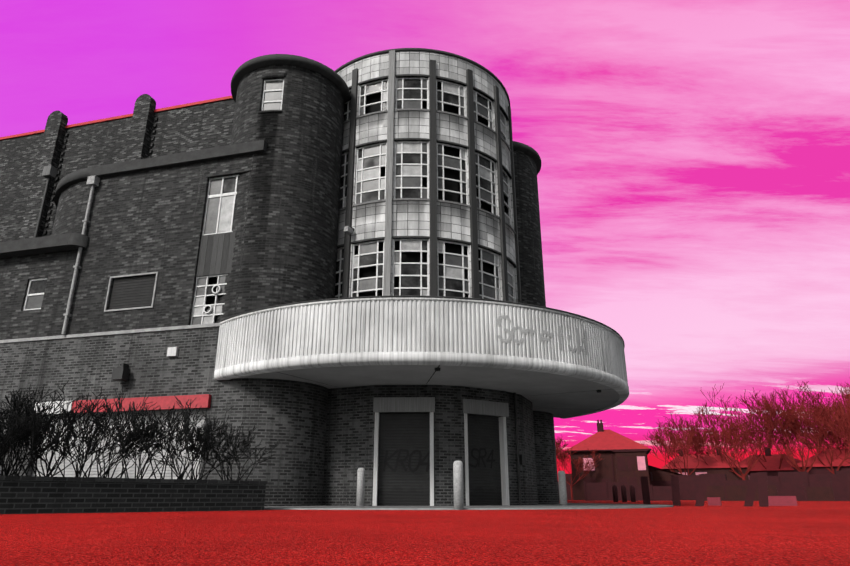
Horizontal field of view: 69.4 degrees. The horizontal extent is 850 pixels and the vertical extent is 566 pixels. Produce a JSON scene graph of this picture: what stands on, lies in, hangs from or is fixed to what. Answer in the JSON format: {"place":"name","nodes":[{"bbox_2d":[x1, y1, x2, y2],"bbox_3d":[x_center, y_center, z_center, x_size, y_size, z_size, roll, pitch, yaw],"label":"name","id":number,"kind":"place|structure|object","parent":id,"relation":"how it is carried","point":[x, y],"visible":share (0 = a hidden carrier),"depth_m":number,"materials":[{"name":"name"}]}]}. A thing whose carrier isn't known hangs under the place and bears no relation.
{"place":"outdoors","nodes":[
{"label":"outdoors","id":0,"kind":"place"},
{"bbox_2d":[0,500,849,565],"bbox_3d":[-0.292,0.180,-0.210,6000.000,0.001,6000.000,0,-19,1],"label":"ground","id":1,"kind":"structure","parent":0,"point":[739,533],"depth_m":3.93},
{"bbox_2d":[0,380,279,513],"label":"planter","id":2,"kind":"object","parent":1,"relation":"on","point":[44,494],"visible":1,"depth_m":11.17,"materials":[{"name":"brick"}]},
{"bbox_2d":[0,48,628,505],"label":"cinema","id":3,"kind":"structure","parent":1,"relation":"on","point":[326,280],"depth_m":19.13,"materials":[{"name":"brick"}]},
{"bbox_2d":[453,461,463,509],"bbox_3d":[0.713,4.316,13.116,0.210,1.000,0.205,0,-19,1],"label":"bollard","id":4,"kind":"object","parent":1,"relation":"on","point":[458,484],"visible":1,"depth_m":13.04,"materials":[{"name":"concrete"}]},
{"bbox_2d":[264,503,672,509],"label":"pavement kerb","id":5,"kind":"structure","parent":1,"relation":"on","point":[559,506],"depth_m":13.94,"materials":[{"name":"concrete"}]},
{"bbox_2d":[356,468,364,505],"bbox_3d":[-1.706,5.419,16.263,0.200,1.000,0.195,0,-19,1],"label":"bollard","id":6,"kind":"object","parent":5,"relation":"on","point":[360,486],"visible":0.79,"depth_m":16.19,"materials":[{"name":"concrete"}]},
{"bbox_2d":[558,471,566,504],"bbox_3d":[4.039,6.035,18.024,0.220,1.000,0.214,0,-19,1],"label":"bollard","id":7,"kind":"object","parent":5,"relation":"on","point":[562,488],"visible":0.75,"depth_m":17.95,"materials":[{"name":"concrete"}]},
{"bbox_2d":[640,476,650,503],"bbox_3d":[7.660,7.216,21.319,0.240,0.950,0.240,-7,-20,18],"label":"timber post","id":8,"kind":"object","parent":5,"relation":"on","point":[645,489],"visible":0.82,"depth_m":21.22,"materials":[{"name":"black wood"}]},
{"bbox_2d":[555,435,601,499],"bbox_3d":[15.413,19.551,65.163,5.757,6.648,6.441,-16,-25,38],"label":"winter tree","id":9,"kind":"object","parent":1,"relation":"on","point":[563,457],"visible":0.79,"depth_m":64.87,"materials":[{"name":"red plant"}]},
{"bbox_2d":[566,420,650,499],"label":"house","id":10,"kind":"structure","parent":1,"relation":"on","point":[620,454],"depth_m":66.32,"materials":[{"name":"red brick"}]},
{"bbox_2d":[612,485,617,501],"bbox_3d":[12.315,13.617,39.750,0.320,1.050,0.304,0,-19,1],"label":"bollard","id":11,"kind":"object","parent":1,"relation":"on","point":[615,493],"visible":1,"depth_m":39.62,"materials":[{"name":"black metal"}]},
{"bbox_2d":[621,485,626,501],"bbox_3d":[12.978,13.723,40.052,0.320,1.050,0.304,0,-19,1],"label":"bollard","id":12,"kind":"object","parent":1,"relation":"on","point":[623,493],"visible":1,"depth_m":39.92,"materials":[{"name":"black metal"}]},
{"bbox_2d":[630,485,635,501],"bbox_3d":[13.651,13.825,40.345,0.320,1.050,0.304,0,-19,1],"label":"bollard","id":13,"kind":"object","parent":1,"relation":"on","point":[632,493],"visible":1,"depth_m":40.22,"materials":[{"name":"black metal"}]},
{"bbox_2d":[631,464,637,500],"bbox_3d":[15.446,14.635,45.002,0.320,2.600,0.100,-6,-20,17],"label":"sign post","id":14,"kind":"object","parent":1,"relation":"on","point":[634,469],"visible":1,"depth_m":45.20,"materials":[{"name":"red metal"}]},
{"bbox_2d":[648,465,681,480],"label":"house","id":15,"kind":"structure","parent":1,"relation":"on","point":[658,474],"depth_m":71.52,"materials":[{"name":"red brick"}]},
{"bbox_2d":[640,418,701,474],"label":"winter tree","id":16,"kind":"object","parent":1,"relation":"on","point":[661,442],"visible":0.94,"depth_m":86.69,"materials":[{"name":"red plant"}]},
{"bbox_2d":[671,475,680,505],"bbox_3d":[8.216,6.794,20.115,0.290,0.950,0.240,-7,-21,20],"label":"timber post","id":17,"kind":"object","parent":1,"relation":"on","point":[675,490],"visible":0.91,"depth_m":20.01,"materials":[{"name":"brown wood"}]},
{"bbox_2d":[662,419,732,456],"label":"winter tree","id":18,"kind":"object","parent":1,"relation":"on","point":[708,445],"visible":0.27,"depth_m":106.46,"materials":[{"name":"red plant"}]},
{"bbox_2d":[695,474,708,505],"bbox_3d":[8.565,6.388,18.954,0.540,0.950,0.240,-8,-21,22],"label":"timber post","id":19,"kind":"object","parent":1,"relation":"on","point":[702,490],"visible":1,"depth_m":18.85,"materials":[{"name":"brown wood"}]},
{"bbox_2d":[558,478,849,500],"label":"wall","id":20,"kind":"structure","parent":1,"relation":"on","point":[838,490],"depth_m":52.91,"materials":[{"name":"red brick"}]},
{"bbox_2d":[558,471,849,499],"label":"hedge row","id":21,"kind":"object","parent":1,"relation":"on","point":[688,486],"visible":0.19,"depth_m":65.35,"materials":[{"name":"plant"}]},
{"bbox_2d":[661,447,748,479],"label":"house","id":22,"kind":"structure","parent":1,"relation":"on","point":[714,466],"depth_m":88.22,"materials":[{"name":"red brick"}]},
{"bbox_2d":[661,402,756,464],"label":"winter tree","id":23,"kind":"object","parent":1,"relation":"on","point":[680,429],"visible":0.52,"depth_m":92.48,"materials":[{"name":"red plant"}]},
{"bbox_2d":[678,384,791,479],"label":"winter tree","id":24,"kind":"object","parent":1,"relation":"on","point":[713,429],"visible":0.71,"depth_m":85.96,"materials":[{"name":"red plant"}]},
{"bbox_2d":[744,473,757,506],"bbox_3d":[9.791,6.194,18.402,0.570,0.950,0.240,-9,-21,25],"label":"timber post","id":25,"kind":"object","parent":1,"relation":"on","point":[751,490],"visible":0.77,"depth_m":18.30,"materials":[{"name":"brown wood"}]},
{"bbox_2d":[707,496,797,505],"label":"kerb blocks","id":26,"kind":"structure","parent":1,"relation":"on","point":[775,501],"depth_m":19.70,"materials":[{"name":"concrete"}]},
{"bbox_2d":[715,418,793,459],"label":"winter tree","id":27,"kind":"object","parent":1,"relation":"on","point":[733,456],"visible":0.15,"depth_m":104.39,"materials":[{"name":"red plant"}]},
{"bbox_2d":[757,472,768,506],"bbox_3d":[9.829,6.001,17.850,0.340,0.950,0.240,-10,-22,26],"label":"timber post","id":28,"kind":"object","parent":1,"relation":"on","point":[763,489],"visible":1,"depth_m":17.75,"materials":[{"name":"brown wood"}]},
{"bbox_2d":[740,447,801,477],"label":"house","id":29,"kind":"structure","parent":1,"relation":"on","point":[772,464],"depth_m":89.47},
{"bbox_2d":[725,404,833,468],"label":"winter tree","id":30,"kind":"object","parent":1,"relation":"on","point":[781,460],"visible":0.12,"depth_m":88.88,"materials":[{"name":"red plant"}]},
{"bbox_2d":[736,388,847,472],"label":"winter tree","id":31,"kind":"object","parent":1,"relation":"on","point":[771,408],"visible":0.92,"depth_m":82.41,"materials":[{"name":"red plant"}]},
{"bbox_2d":[771,381,849,473],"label":"winter tree","id":32,"kind":"object","parent":1,"relation":"on","point":[797,425],"visible":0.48,"depth_m":82.24,"materials":[{"name":"red plant"}]},
{"bbox_2d":[774,407,847,459],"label":"winter tree","id":33,"kind":"object","parent":1,"relation":"on","point":[798,442],"visible":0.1,"depth_m":100.65,"materials":[{"name":"red plant"}]},
{"bbox_2d":[787,381,849,462],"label":"winter tree","id":34,"kind":"object","parent":1,"relation":"on","point":[846,417],"visible":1,"depth_m":50.75,"materials":[{"name":"red plant"}]},
{"bbox_2d":[791,448,849,474],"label":"house","id":35,"kind":"structure","parent":1,"relation":"on","point":[818,466],"depth_m":81.86,"materials":[{"name":"red"}]},
{"bbox_2d":[803,398,849,452],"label":"winter tree","id":36,"kind":"object","parent":1,"relation":"on","point":[833,440],"visible":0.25,"depth_m":84.64,"materials":[{"name":"red plant"}]},
{"bbox_2d":[809,387,849,434],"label":"winter tree","id":37,"kind":"object","parent":1,"relation":"on","point":[832,408],"visible":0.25,"depth_m":81.41,"materials":[{"name":"red plant"}]},
{"bbox_2d":[0,0,849,475],"label":"sky","id":38,"kind":"structure","parent":0,"point":[693,179],"materials":[{"name":"pink"}]}
]}

